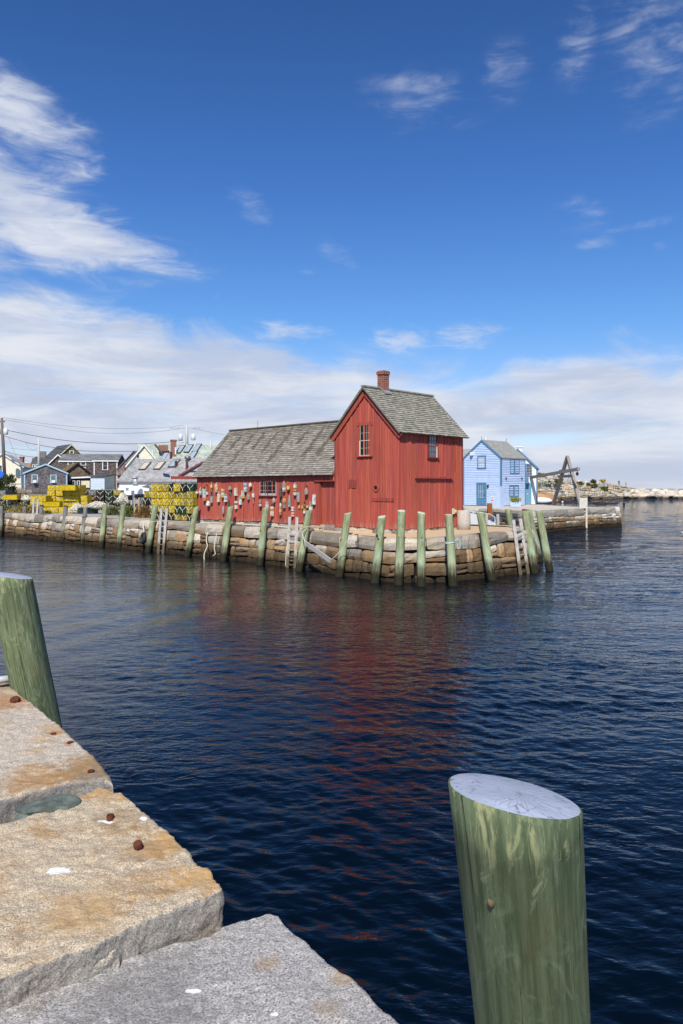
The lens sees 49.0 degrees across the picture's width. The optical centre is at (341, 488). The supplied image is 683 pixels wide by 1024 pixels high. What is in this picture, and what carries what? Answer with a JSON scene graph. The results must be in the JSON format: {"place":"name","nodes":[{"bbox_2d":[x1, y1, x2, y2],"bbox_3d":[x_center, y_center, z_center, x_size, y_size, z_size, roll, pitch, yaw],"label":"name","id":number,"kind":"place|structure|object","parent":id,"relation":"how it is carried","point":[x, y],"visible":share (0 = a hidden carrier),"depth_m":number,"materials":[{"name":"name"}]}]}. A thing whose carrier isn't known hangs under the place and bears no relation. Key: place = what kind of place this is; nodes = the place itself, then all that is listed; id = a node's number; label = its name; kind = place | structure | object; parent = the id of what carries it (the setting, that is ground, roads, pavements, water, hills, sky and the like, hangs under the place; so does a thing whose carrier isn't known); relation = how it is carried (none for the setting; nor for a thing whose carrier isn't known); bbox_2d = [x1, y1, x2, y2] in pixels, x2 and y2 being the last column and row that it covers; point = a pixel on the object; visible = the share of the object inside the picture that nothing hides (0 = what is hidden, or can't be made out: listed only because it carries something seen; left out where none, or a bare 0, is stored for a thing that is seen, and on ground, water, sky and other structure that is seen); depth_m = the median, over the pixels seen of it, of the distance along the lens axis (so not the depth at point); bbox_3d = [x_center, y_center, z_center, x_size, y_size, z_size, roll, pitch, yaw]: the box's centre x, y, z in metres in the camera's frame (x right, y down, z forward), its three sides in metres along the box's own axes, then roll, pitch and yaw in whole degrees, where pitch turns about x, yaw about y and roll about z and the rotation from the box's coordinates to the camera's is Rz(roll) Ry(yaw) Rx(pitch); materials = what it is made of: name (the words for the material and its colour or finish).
{"place":"outdoors","nodes":[
{"label":"outdoors","id":0,"kind":"place"},
{"bbox_2d":[7,489,143,497],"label":"town ground","id":1,"kind":"structure","parent":0,"point":[138,495],"depth_m":86.73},
{"bbox_2d":[0,418,7,473],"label":"utility pole","id":2,"kind":"object","parent":1,"relation":"on","point":[3,431],"visible":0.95,"depth_m":107.82,"materials":[{"name":"grey wood"}]},
{"bbox_2d":[5,436,132,451],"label":"overhead wire","id":3,"kind":"object","parent":2,"relation":"attached to","point":[79,450],"visible":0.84,"depth_m":108.57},
{"bbox_2d":[8,430,182,443],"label":"overhead wire","id":4,"kind":"object","parent":2,"relation":"attached to","point":[88,442],"visible":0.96,"depth_m":110.94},
{"bbox_2d":[0,453,31,487],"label":"cream house","id":5,"kind":"structure","parent":1,"relation":"on","point":[15,466],"depth_m":113.19,"materials":[{"name":"beige wood"}]},
{"bbox_2d":[30,451,51,468],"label":"olive wing","id":6,"kind":"structure","parent":1,"relation":"on","point":[44,459],"depth_m":124.13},
{"bbox_2d":[19,464,68,489],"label":"cottage","id":7,"kind":"structure","parent":1,"relation":"on","point":[43,477],"depth_m":90.67,"materials":[{"name":"grey"}]},
{"bbox_2d":[46,444,80,457],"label":"olive house","id":8,"kind":"structure","parent":1,"relation":"on","point":[62,450],"depth_m":130.51,"materials":[{"name":"grey wood"}]},
{"bbox_2d":[62,463,91,476],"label":"brown hut","id":9,"kind":"object","parent":1,"relation":"on","point":[75,469],"visible":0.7,"depth_m":100.88,"materials":[{"name":"wood"}]},
{"bbox_2d":[68,475,90,488],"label":"shop","id":10,"kind":"structure","parent":1,"relation":"on","point":[80,480],"depth_m":95.99,"materials":[{"name":"white wood"}]},
{"bbox_2d":[48,454,124,488],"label":"long house","id":11,"kind":"structure","parent":1,"relation":"on","point":[104,464],"depth_m":109.40,"materials":[{"name":"grey"}]},
{"bbox_2d":[89,474,115,489],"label":"pale shed","id":12,"kind":"structure","parent":1,"relation":"on","point":[101,481],"depth_m":93.00,"materials":[{"name":"wood"}]},
{"bbox_2d":[116,450,136,487],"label":"balcony house","id":13,"kind":"structure","parent":1,"relation":"on","point":[121,469],"depth_m":104.04,"materials":[{"name":"wood"}]},
{"bbox_2d":[116,452,207,493],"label":"white building","id":14,"kind":"structure","parent":1,"relation":"on","point":[136,475],"depth_m":82.10,"materials":[{"name":"paint"}]},
{"bbox_2d":[178,461,203,475],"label":"red ridge board","id":15,"kind":"object","parent":14,"relation":"attached to","point":[191,469],"visible":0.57,"depth_m":72.54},
{"bbox_2d":[125,440,216,469],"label":"green roofed house","id":16,"kind":"structure","parent":0,"point":[153,451],"depth_m":93.83,"materials":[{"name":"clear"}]},
{"bbox_2d":[171,476,196,478],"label":"red beam roof","id":17,"kind":"structure","parent":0,"point":[181,477],"depth_m":61.26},
{"bbox_2d":[169,425,199,444],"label":"utility pole","id":18,"kind":"object","parent":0,"point":[186,428],"visible":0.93,"depth_m":111.83,"materials":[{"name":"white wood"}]},
{"bbox_2d":[7,498,516,537],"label":"quay ground","id":19,"kind":"structure","parent":0,"point":[436,533],"depth_m":30.05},
{"bbox_2d":[0,473,16,492],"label":"bush","id":20,"kind":"object","parent":19,"relation":"on","point":[5,480],"visible":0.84,"depth_m":81.89,"materials":[{"name":"green plant"}]},
{"bbox_2d":[2,495,19,499],"bbox_3d":[-26.415,0.724,60.020,1.174,0.389,0.564,0,0,2],"label":"lobster trap","id":21,"kind":"object","parent":19,"relation":"on","point":[10,497],"visible":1,"depth_m":59.75,"materials":[{"name":"yellow metal"}]},
{"bbox_2d":[6,502,27,511],"bbox_3d":[-22.227,1.304,52.215,2.955,0.711,2.015,0,0,0],"label":"weed clump","id":22,"kind":"object","parent":19,"relation":"on","point":[19,505],"visible":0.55,"depth_m":52.08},
{"bbox_2d":[14,505,39,512],"bbox_3d":[-21.364,1.347,51.384,2.130,0.625,1.467,0,0,-32],"label":"weed clump","id":23,"kind":"object","parent":19,"relation":"on","point":[29,509],"visible":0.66,"depth_m":51.17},
{"bbox_2d":[68,503,81,512],"bbox_3d":[-17.547,1.353,49.903,1.373,0.780,1.298,0,0,0],"label":"rope heap","id":24,"kind":"object","parent":19,"relation":"on","point":[74,507],"visible":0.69,"depth_m":49.60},
{"bbox_2d":[77,508,97,513],"bbox_3d":[-16.606,1.478,49.100,1.174,0.389,0.564,0,0,10],"label":"lobster trap","id":25,"kind":"object","parent":19,"relation":"on","point":[89,511],"visible":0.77,"depth_m":48.86,"materials":[{"name":"green metal"}]},
{"bbox_2d":[79,501,115,508],"bbox_3d":[-15.931,1.104,48.891,2.264,0.540,1.603,0,0,0],"label":"rope heap","id":26,"kind":"object","parent":25,"relation":"on","point":[96,505],"visible":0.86,"depth_m":48.60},
{"bbox_2d":[107,504,119,514],"bbox_3d":[-14.125,1.286,46.438,1.754,0.748,1.293,0,0,0],"label":"weed clump","id":27,"kind":"object","parent":19,"relation":"on","point":[113,511],"visible":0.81,"depth_m":46.24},
{"bbox_2d":[113,492,129,504],"bbox_3d":[-14.566,0.703,50.007,1.069,0.922,0.952,0,0,-42],"label":"rope heap","id":28,"kind":"object","parent":19,"relation":"on","point":[122,498],"visible":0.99,"depth_m":49.79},
{"bbox_2d":[116,504,136,516],"bbox_3d":[-12.422,1.281,43.996,1.681,0.758,1.369,0,0,0],"label":"weed clump","id":29,"kind":"object","parent":19,"relation":"on","point":[129,509],"visible":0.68,"depth_m":43.83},
{"bbox_2d":[129,504,150,517],"bbox_3d":[-11.045,1.263,42.926,1.990,0.793,1.542,0,0,-22],"label":"weed clump","id":30,"kind":"object","parent":19,"relation":"on","point":[142,512],"visible":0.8,"depth_m":42.65,"materials":[{"name":"plant"}]},
{"bbox_2d":[187,513,197,520],"bbox_3d":[-7.388,1.482,38.934,0.564,0.399,1.228,0,0,44],"label":"lobster trap","id":31,"kind":"object","parent":19,"relation":"on","point":[189,516],"visible":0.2,"depth_m":38.57,"materials":[{"name":"green metal"}]},
{"bbox_2d":[186,506,196,513],"bbox_3d":[-7.413,1.105,38.859,0.564,0.399,1.228,0,0,43],"label":"lobster trap","id":32,"kind":"object","parent":31,"relation":"on","point":[189,509],"visible":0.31,"depth_m":38.45,"materials":[{"name":"yellow metal"}]},
{"bbox_2d":[187,499,196,505],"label":"lobster trap","id":33,"kind":"object","parent":32,"relation":"on","point":[191,502],"visible":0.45,"depth_m":38.36,"materials":[{"name":"yellow metal"}]},
{"bbox_2d":[187,491,196,498],"bbox_3d":[-7.379,0.351,38.878,1.228,0.399,0.564,0,0,-45],"label":"lobster trap","id":34,"kind":"object","parent":33,"relation":"on","point":[191,495],"visible":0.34,"depth_m":38.39,"materials":[{"name":"yellow metal"}]},
{"bbox_2d":[192,370,469,535],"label":"fishing shack","id":35,"kind":"structure","parent":19,"relation":"on","point":[370,456],"depth_m":30.37,"materials":[{"name":"red wood"}]},
{"bbox_2d":[258,480,276,496],"bbox_3d":[-3.283,0.011,33.376,1.216,0.705,0.110,0,0,44],"label":"window","id":36,"kind":"structure","parent":35,"relation":"in","point":[268,483],"depth_m":33.36,"materials":[{"name":"beige paint"}]},
{"bbox_2d":[319,481,333,524],"bbox_3d":[-0.548,0.623,30.863,0.862,1.926,0.180,0,0,44],"label":"door","id":37,"kind":"structure","parent":35,"relation":"in","point":[326,509],"depth_m":30.96,"materials":[{"name":"wood"}]},
{"bbox_2d":[357,425,372,456],"bbox_3d":[0.919,-1.886,29.269,0.789,1.320,0.110,0,0,44],"label":"window","id":38,"kind":"structure","parent":35,"relation":"in","point":[361,440],"depth_m":29.27,"materials":[{"name":"beige paint"}]},
{"bbox_2d":[427,435,439,458],"bbox_3d":[3.604,-1.681,29.551,0.110,1.014,0.739,0,0,44],"label":"window","id":39,"kind":"structure","parent":35,"relation":"in","point":[432,441],"depth_m":29.55,"materials":[{"name":"grey"}]},
{"bbox_2d":[457,510,470,529],"bbox_3d":[4.920,1.325,30.182,0.544,0.870,0.544,0,0,0],"label":"concrete drum","id":40,"kind":"object","parent":19,"relation":"on","point":[463,520],"visible":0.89,"depth_m":29.96,"materials":[{"name":"concrete"}]},
{"bbox_2d":[0,489,682,1023],"bbox_3d":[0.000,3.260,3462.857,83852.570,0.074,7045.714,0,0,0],"label":"water","id":41,"kind":"structure","parent":0,"point":[292,749],"depth_m":10.39,"materials":[{"name":"blue liquid"}]},
{"bbox_2d":[0,505,3,535],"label":"piling","id":42,"kind":"object","parent":41,"relation":"in","point":[1,518],"visible":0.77,"depth_m":51.72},
{"bbox_2d":[0,572,62,728],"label":"piling","id":43,"kind":"object","parent":41,"relation":"in","point":[25,655],"visible":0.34,"depth_m":6.18,"materials":[{"name":"green wood"}]},
{"bbox_2d":[60,505,67,541],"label":"piling","id":44,"kind":"object","parent":41,"relation":"in","point":[63,530],"visible":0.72,"depth_m":45.67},
{"bbox_2d":[80,507,87,543],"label":"piling","id":45,"kind":"object","parent":41,"relation":"in","point":[82,538],"visible":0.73,"depth_m":43.83,"materials":[{"name":"wood"}]},
{"bbox_2d":[98,503,107,546],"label":"piling","id":46,"kind":"object","parent":41,"relation":"in","point":[103,526],"visible":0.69,"depth_m":42.00,"materials":[{"name":"wood"}]},
{"bbox_2d":[116,504,125,547],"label":"piling","id":47,"kind":"object","parent":41,"relation":"in","point":[120,526],"visible":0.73,"depth_m":40.96,"materials":[{"name":"wood"}]},
{"bbox_2d":[145,504,158,551],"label":"piling","id":48,"kind":"object","parent":41,"relation":"in","point":[149,540],"visible":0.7,"depth_m":38.55,"materials":[{"name":"wood"}]},
{"bbox_2d":[184,506,199,555],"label":"piling","id":49,"kind":"object","parent":41,"relation":"in","point":[189,542],"visible":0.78,"depth_m":36.30,"materials":[{"name":"wood"}]},
{"bbox_2d":[219,506,233,560],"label":"piling","id":50,"kind":"object","parent":41,"relation":"in","point":[225,539],"visible":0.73,"depth_m":34.04,"materials":[{"name":"wood"}]},
{"bbox_2d":[256,507,268,564],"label":"piling","id":51,"kind":"object","parent":41,"relation":"in","point":[262,540],"visible":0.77,"depth_m":32.16,"materials":[{"name":"wood"}]},
{"bbox_2d":[2,512,540,582],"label":"stone quay","id":52,"kind":"structure","parent":41,"relation":"on","point":[244,542],"depth_m":30.98,"materials":[{"name":"stone"}]},
{"bbox_2d":[32,499,38,513],"bbox_3d":[-20.215,2.221,49.347,0.605,3.040,1.164,0,0,0],"label":"ladder","id":53,"kind":"object","parent":52,"relation":"attached to","point":[33,506],"visible":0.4,"depth_m":49.35,"materials":[{"name":"grey wood"}]},
{"bbox_2d":[157,508,167,552],"bbox_3d":[-9.069,2.386,37.954,0.453,2.730,0.813,0,0,5],"label":"ladder","id":54,"kind":"object","parent":52,"relation":"attached to","point":[160,532],"visible":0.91,"depth_m":37.98,"materials":[{"name":"grey wood"}]},
{"bbox_2d":[197,522,322,529],"bbox_3d":[-3.914,1.682,33.900,0.301,0.086,9.250,0,0,-43],"label":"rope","id":55,"kind":"object","parent":52,"relation":"on","point":[255,525],"visible":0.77,"depth_m":33.99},
{"bbox_2d":[286,517,297,567],"bbox_3d":[-2.049,2.467,30.946,0.497,2.547,0.960,0,0,6],"label":"ladder","id":56,"kind":"object","parent":52,"relation":"attached to","point":[289,542],"visible":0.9,"depth_m":30.96,"materials":[{"name":"grey wood"}]},
{"bbox_2d":[511,519,529,574],"bbox_3d":[6.869,2.481,28.625,0.635,2.604,1.044,0,0,-18],"label":"ladder","id":57,"kind":"object","parent":52,"relation":"attached to","point":[518,555],"visible":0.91,"depth_m":28.63,"materials":[{"name":"grey wood"}]},
{"bbox_2d":[295,509,312,570],"bbox_3d":[-1.572,2.543,29.835,0.309,3.606,0.302,9,-15,0],"label":"piling","id":58,"kind":"object","parent":41,"relation":"in","point":[302,546],"visible":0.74,"depth_m":29.82,"materials":[{"name":"wood"}]},
{"bbox_2d":[335,512,351,576],"bbox_3d":[0.011,2.569,27.993,0.307,3.564,0.302,8,-17,0],"label":"piling","id":59,"kind":"object","parent":41,"relation":"in","point":[343,541],"visible":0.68,"depth_m":28.01,"materials":[{"name":"wood"}]},
{"bbox_2d":[370,515,385,582],"bbox_3d":[1.235,2.584,26.142,0.314,3.543,0.359,7,-18,0],"label":"piling","id":60,"kind":"object","parent":41,"relation":"in","point":[377,555],"visible":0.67,"depth_m":26.19,"materials":[{"name":"wood"}]},
{"bbox_2d":[394,510,404,584],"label":"piling","id":61,"kind":"object","parent":41,"relation":"in","point":[399,558],"visible":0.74,"depth_m":25.65,"materials":[{"name":"wood"}]},
{"bbox_2d":[417,512,425,585],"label":"piling","id":62,"kind":"object","parent":41,"relation":"in","point":[421,560],"visible":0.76,"depth_m":25.33,"materials":[{"name":"wood"}]},
{"bbox_2d":[445,514,457,585],"bbox_3d":[3.727,2.556,25.365,0.311,3.576,0.303,-1,-18,0],"label":"piling","id":63,"kind":"object","parent":41,"relation":"in","point":[451,563],"visible":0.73,"depth_m":25.37,"materials":[{"name":"wood"}]},
{"bbox_2d":[476,511,495,579],"bbox_3d":[5.261,2.535,26.861,0.307,3.619,0.305,-7,-16,0],"label":"piling","id":64,"kind":"object","parent":41,"relation":"in","point":[487,554],"visible":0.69,"depth_m":26.88,"materials":[{"name":"wood"}]},
{"bbox_2d":[505,509,512,525],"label":"piling","id":65,"kind":"object","parent":41,"relation":"in","point":[509,516],"visible":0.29,"depth_m":33.77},
{"bbox_2d":[448,773,590,1023],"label":"piling","id":66,"kind":"object","parent":41,"relation":"in","point":[519,845],"visible":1,"depth_m":1.79,"materials":[{"name":"green wood"}]},
{"bbox_2d":[522,511,538,572],"bbox_3d":[7.376,2.563,29.057,0.306,3.552,0.306,-5,-17,0],"label":"piling","id":67,"kind":"object","parent":41,"relation":"in","point":[530,545],"visible":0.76,"depth_m":29.06,"materials":[{"name":"wood"}]},
{"bbox_2d":[525,509,543,561],"bbox_3d":[8.667,2.575,33.300,0.307,3.462,0.311,-13,0,0],"label":"piling","id":68,"kind":"object","parent":41,"relation":"in","point":[538,551],"visible":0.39,"depth_m":33.16,"materials":[{"name":"wood"}]},
{"bbox_2d":[464,504,621,532],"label":"granite pier","id":69,"kind":"structure","parent":41,"relation":"in","point":[574,518],"depth_m":60.02,"materials":[{"name":"stone"}]},
{"bbox_2d":[538,497,551,503],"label":"dinghy","id":70,"kind":"object","parent":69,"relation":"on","point":[542,500],"visible":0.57,"depth_m":149.34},
{"bbox_2d":[579,498,586,527],"bbox_3d":[19.750,2.210,61.265,0.640,2.900,0.190,0,0,0],"label":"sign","id":71,"kind":"object","parent":69,"relation":"attached to","point":[582,502],"visible":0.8,"depth_m":61.20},
{"bbox_2d":[535,510,552,570],"bbox_3d":[8.224,2.562,30.116,0.306,3.560,0.304,-6,-17,0],"label":"piling","id":72,"kind":"object","parent":41,"relation":"in","point":[544,541],"visible":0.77,"depth_m":30.13,"materials":[{"name":"wood"}]},
{"bbox_2d":[538,492,557,500],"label":"bedrock outcrop","id":73,"kind":"object","parent":41,"relation":"in","point":[546,495],"visible":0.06,"depth_m":191.25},
{"bbox_2d":[548,500,618,503],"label":"seaweed ledge","id":74,"kind":"object","parent":41,"relation":"on","point":[587,503],"visible":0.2,"depth_m":167.59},
{"bbox_2d":[538,476,671,498],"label":"breakwater","id":75,"kind":"object","parent":41,"relation":"in","point":[567,491],"visible":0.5,"depth_m":236.80,"materials":[{"name":"stone"}]},
{"bbox_2d":[0,0,682,488],"label":"sky","id":76,"kind":"structure","parent":0,"point":[219,217],"materials":[{"name":"blue"}]},
{"bbox_2d":[470,511,495,524],"bbox_3d":[6.163,2.237,37.456,3.369,2.447,1.900,0,0,-8],"label":"motor boat","id":77,"kind":"object","parent":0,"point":[474,520],"visible":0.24,"depth_m":36.66,"materials":[{"name":"metal"}]},
{"bbox_2d":[463,504,596,510],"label":"pier ground","id":78,"kind":"structure","parent":0,"point":[533,507],"depth_m":65.25,"materials":[{"name":"concrete"}]},
{"bbox_2d":[463,436,526,505],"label":"blue house","id":79,"kind":"structure","parent":78,"relation":"on","point":[489,466],"depth_m":71.58,"materials":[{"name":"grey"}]},
{"bbox_2d":[476,483,486,504],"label":"door","id":80,"kind":"structure","parent":79,"relation":"in","point":[481,488],"depth_m":71.45,"materials":[{"name":"blue wood"}]},
{"bbox_2d":[489,486,503,506],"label":"utility cupboard","id":81,"kind":"object","parent":78,"relation":"on","point":[496,499],"visible":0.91,"depth_m":65.94,"materials":[{"name":"blue metal"}]},
{"bbox_2d":[509,497,521,506],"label":"planter box","id":82,"kind":"object","parent":78,"relation":"on","point":[513,502],"visible":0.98,"depth_m":65.79,"materials":[{"name":"white wood"}]},
{"bbox_2d":[515,446,538,503],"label":"white house","id":83,"kind":"structure","parent":78,"relation":"on","point":[532,468],"depth_m":77.42,"materials":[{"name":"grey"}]},
{"bbox_2d":[526,483,530,503],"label":"door","id":84,"kind":"structure","parent":83,"relation":"in","point":[528,485],"depth_m":77.45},
{"bbox_2d":[530,456,579,505],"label":"derrick","id":85,"kind":"object","parent":78,"relation":"on","point":[571,470],"visible":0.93,"depth_m":69.71,"materials":[{"name":"brown wood"}]},
{"bbox_3d":[-5.460,3.460,4.550,17.320,2.600,21.300,0,0,0],"label":"quay wall","id":86,"kind":"object","parent":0,"visible":0},
{"bbox_2d":[0,675,21,697],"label":"granite block","id":87,"kind":"structure","parent":86,"relation":"on","point":[5,688],"depth_m":6.23,"materials":[{"name":"stone"}]},
{"bbox_2d":[0,693,113,823],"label":"granite block","id":88,"kind":"structure","parent":86,"relation":"on","point":[42,754],"depth_m":4.61,"materials":[{"name":"stone"}]},
{"bbox_2d":[0,787,224,1011],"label":"granite block","id":89,"kind":"structure","parent":86,"relation":"on","point":[91,880],"depth_m":3.16,"materials":[{"name":"stone"}]},
{"bbox_2d":[14,794,81,820],"bbox_3d":[-1.561,1.730,4.021,0.355,0.146,0.187,0,0,-24],"label":"wedge stone","id":90,"kind":"object","parent":89,"relation":"on","point":[51,803],"visible":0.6,"depth_m":3.99,"materials":[{"name":"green stone"}]},
{"bbox_2d":[0,914,398,1023],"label":"granite block","id":91,"kind":"structure","parent":86,"relation":"on","point":[268,969],"depth_m":2.72,"materials":[{"name":"stone"}]},
{"bbox_2d":[92,950,120,974],"bbox_3d":[-0.915,1.808,2.859,0.159,0.123,0.108,0,0,-20],"label":"wedge stone","id":92,"kind":"object","parent":91,"relation":"on","point":[111,962],"visible":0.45,"depth_m":2.83,"materials":[{"name":"beige stone"}]},
{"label":"lobster trap","id":93,"kind":"object","parent":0,"visible":0},
{"bbox_2d":[38,496,51,500],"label":"lobster trap","id":94,"kind":"object","parent":93,"relation":"on","point":[44,498],"visible":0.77,"depth_m":52.05,"materials":[{"name":"yellow metal"}]},
{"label":"lobster trap","id":95,"kind":"object","parent":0,"visible":0},
{"bbox_2d":[56,496,62,500],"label":"lobster trap","id":96,"kind":"object","parent":95,"relation":"on","point":[59,498],"visible":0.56,"depth_m":53.47,"materials":[{"name":"yellow metal"}]},
{"bbox_2d":[56,491,63,495],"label":"lobster trap","id":97,"kind":"object","parent":96,"relation":"on","point":[59,493],"visible":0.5,"depth_m":53.38,"materials":[{"name":"yellow metal"}]},
{"bbox_2d":[59,485,77,490],"bbox_3d":[-19.284,-0.030,53.020,1.174,0.389,0.564,0,0,2],"label":"lobster trap","id":98,"kind":"object","parent":97,"relation":"on","point":[68,487],"visible":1,"depth_m":52.75,"materials":[{"name":"yellow metal"}]},
{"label":"lobster trap","id":99,"kind":"object","parent":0,"visible":0},
{"bbox_2d":[71,496,79,500],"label":"lobster trap","id":100,"kind":"object","parent":99,"relation":"on","point":[75,498],"visible":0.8,"depth_m":53.34,"materials":[{"name":"yellow metal"}]},
{"bbox_2d":[71,490,84,495],"bbox_3d":[-18.939,0.351,53.942,0.564,0.399,1.228,0,0,0],"label":"lobster trap","id":101,"kind":"object","parent":100,"relation":"on","point":[78,493],"visible":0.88,"depth_m":53.41,"materials":[{"name":"yellow metal"}]},
{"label":"lobster trap","id":102,"kind":"object","parent":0,"visible":0},
{"bbox_2d":[80,501,91,505],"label":"lobster trap","id":103,"kind":"object","parent":102,"relation":"on","point":[84,502],"visible":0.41,"depth_m":53.63,"materials":[{"name":"yellow metal"}]},
{"bbox_2d":[80,495,91,500],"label":"lobster trap","id":104,"kind":"object","parent":103,"relation":"on","point":[86,498],"visible":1,"depth_m":53.64,"materials":[{"name":"yellow metal"}]},
{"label":"lobster trap","id":105,"kind":"object","parent":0,"visible":0},
{"bbox_2d":[43,501,62,506],"bbox_3d":[-19.979,1.101,51.900,1.174,0.389,0.564,0,0,0],"label":"lobster trap","id":106,"kind":"object","parent":105,"relation":"on","point":[52,503],"visible":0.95,"depth_m":51.62,"materials":[{"name":"yellow metal"}]},
{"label":"rope","id":107,"kind":"object","parent":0,"visible":0},
{"bbox_2d":[305,541,331,562],"bbox_3d":[-0.891,2.406,28.350,0.050,0.706,1.847,0,0,-33],"label":"plank","id":108,"kind":"object","parent":107,"relation":"hanging from","point":[318,552],"visible":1,"depth_m":28.27,"materials":[{"name":"grey wood"}]},
{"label":"yard ground","id":109,"kind":"structure","parent":0,"visible":0},
{"bbox_2d":[12,490,46,498],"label":"retaining wall","id":110,"kind":"structure","parent":109,"relation":"on","point":[21,493],"depth_m":86.81,"materials":[{"name":"stone"}]},
{"bbox_2d":[118,488,133,504],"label":"bait container","id":111,"kind":"object","parent":109,"relation":"on","point":[127,491],"visible":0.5,"depth_m":65.55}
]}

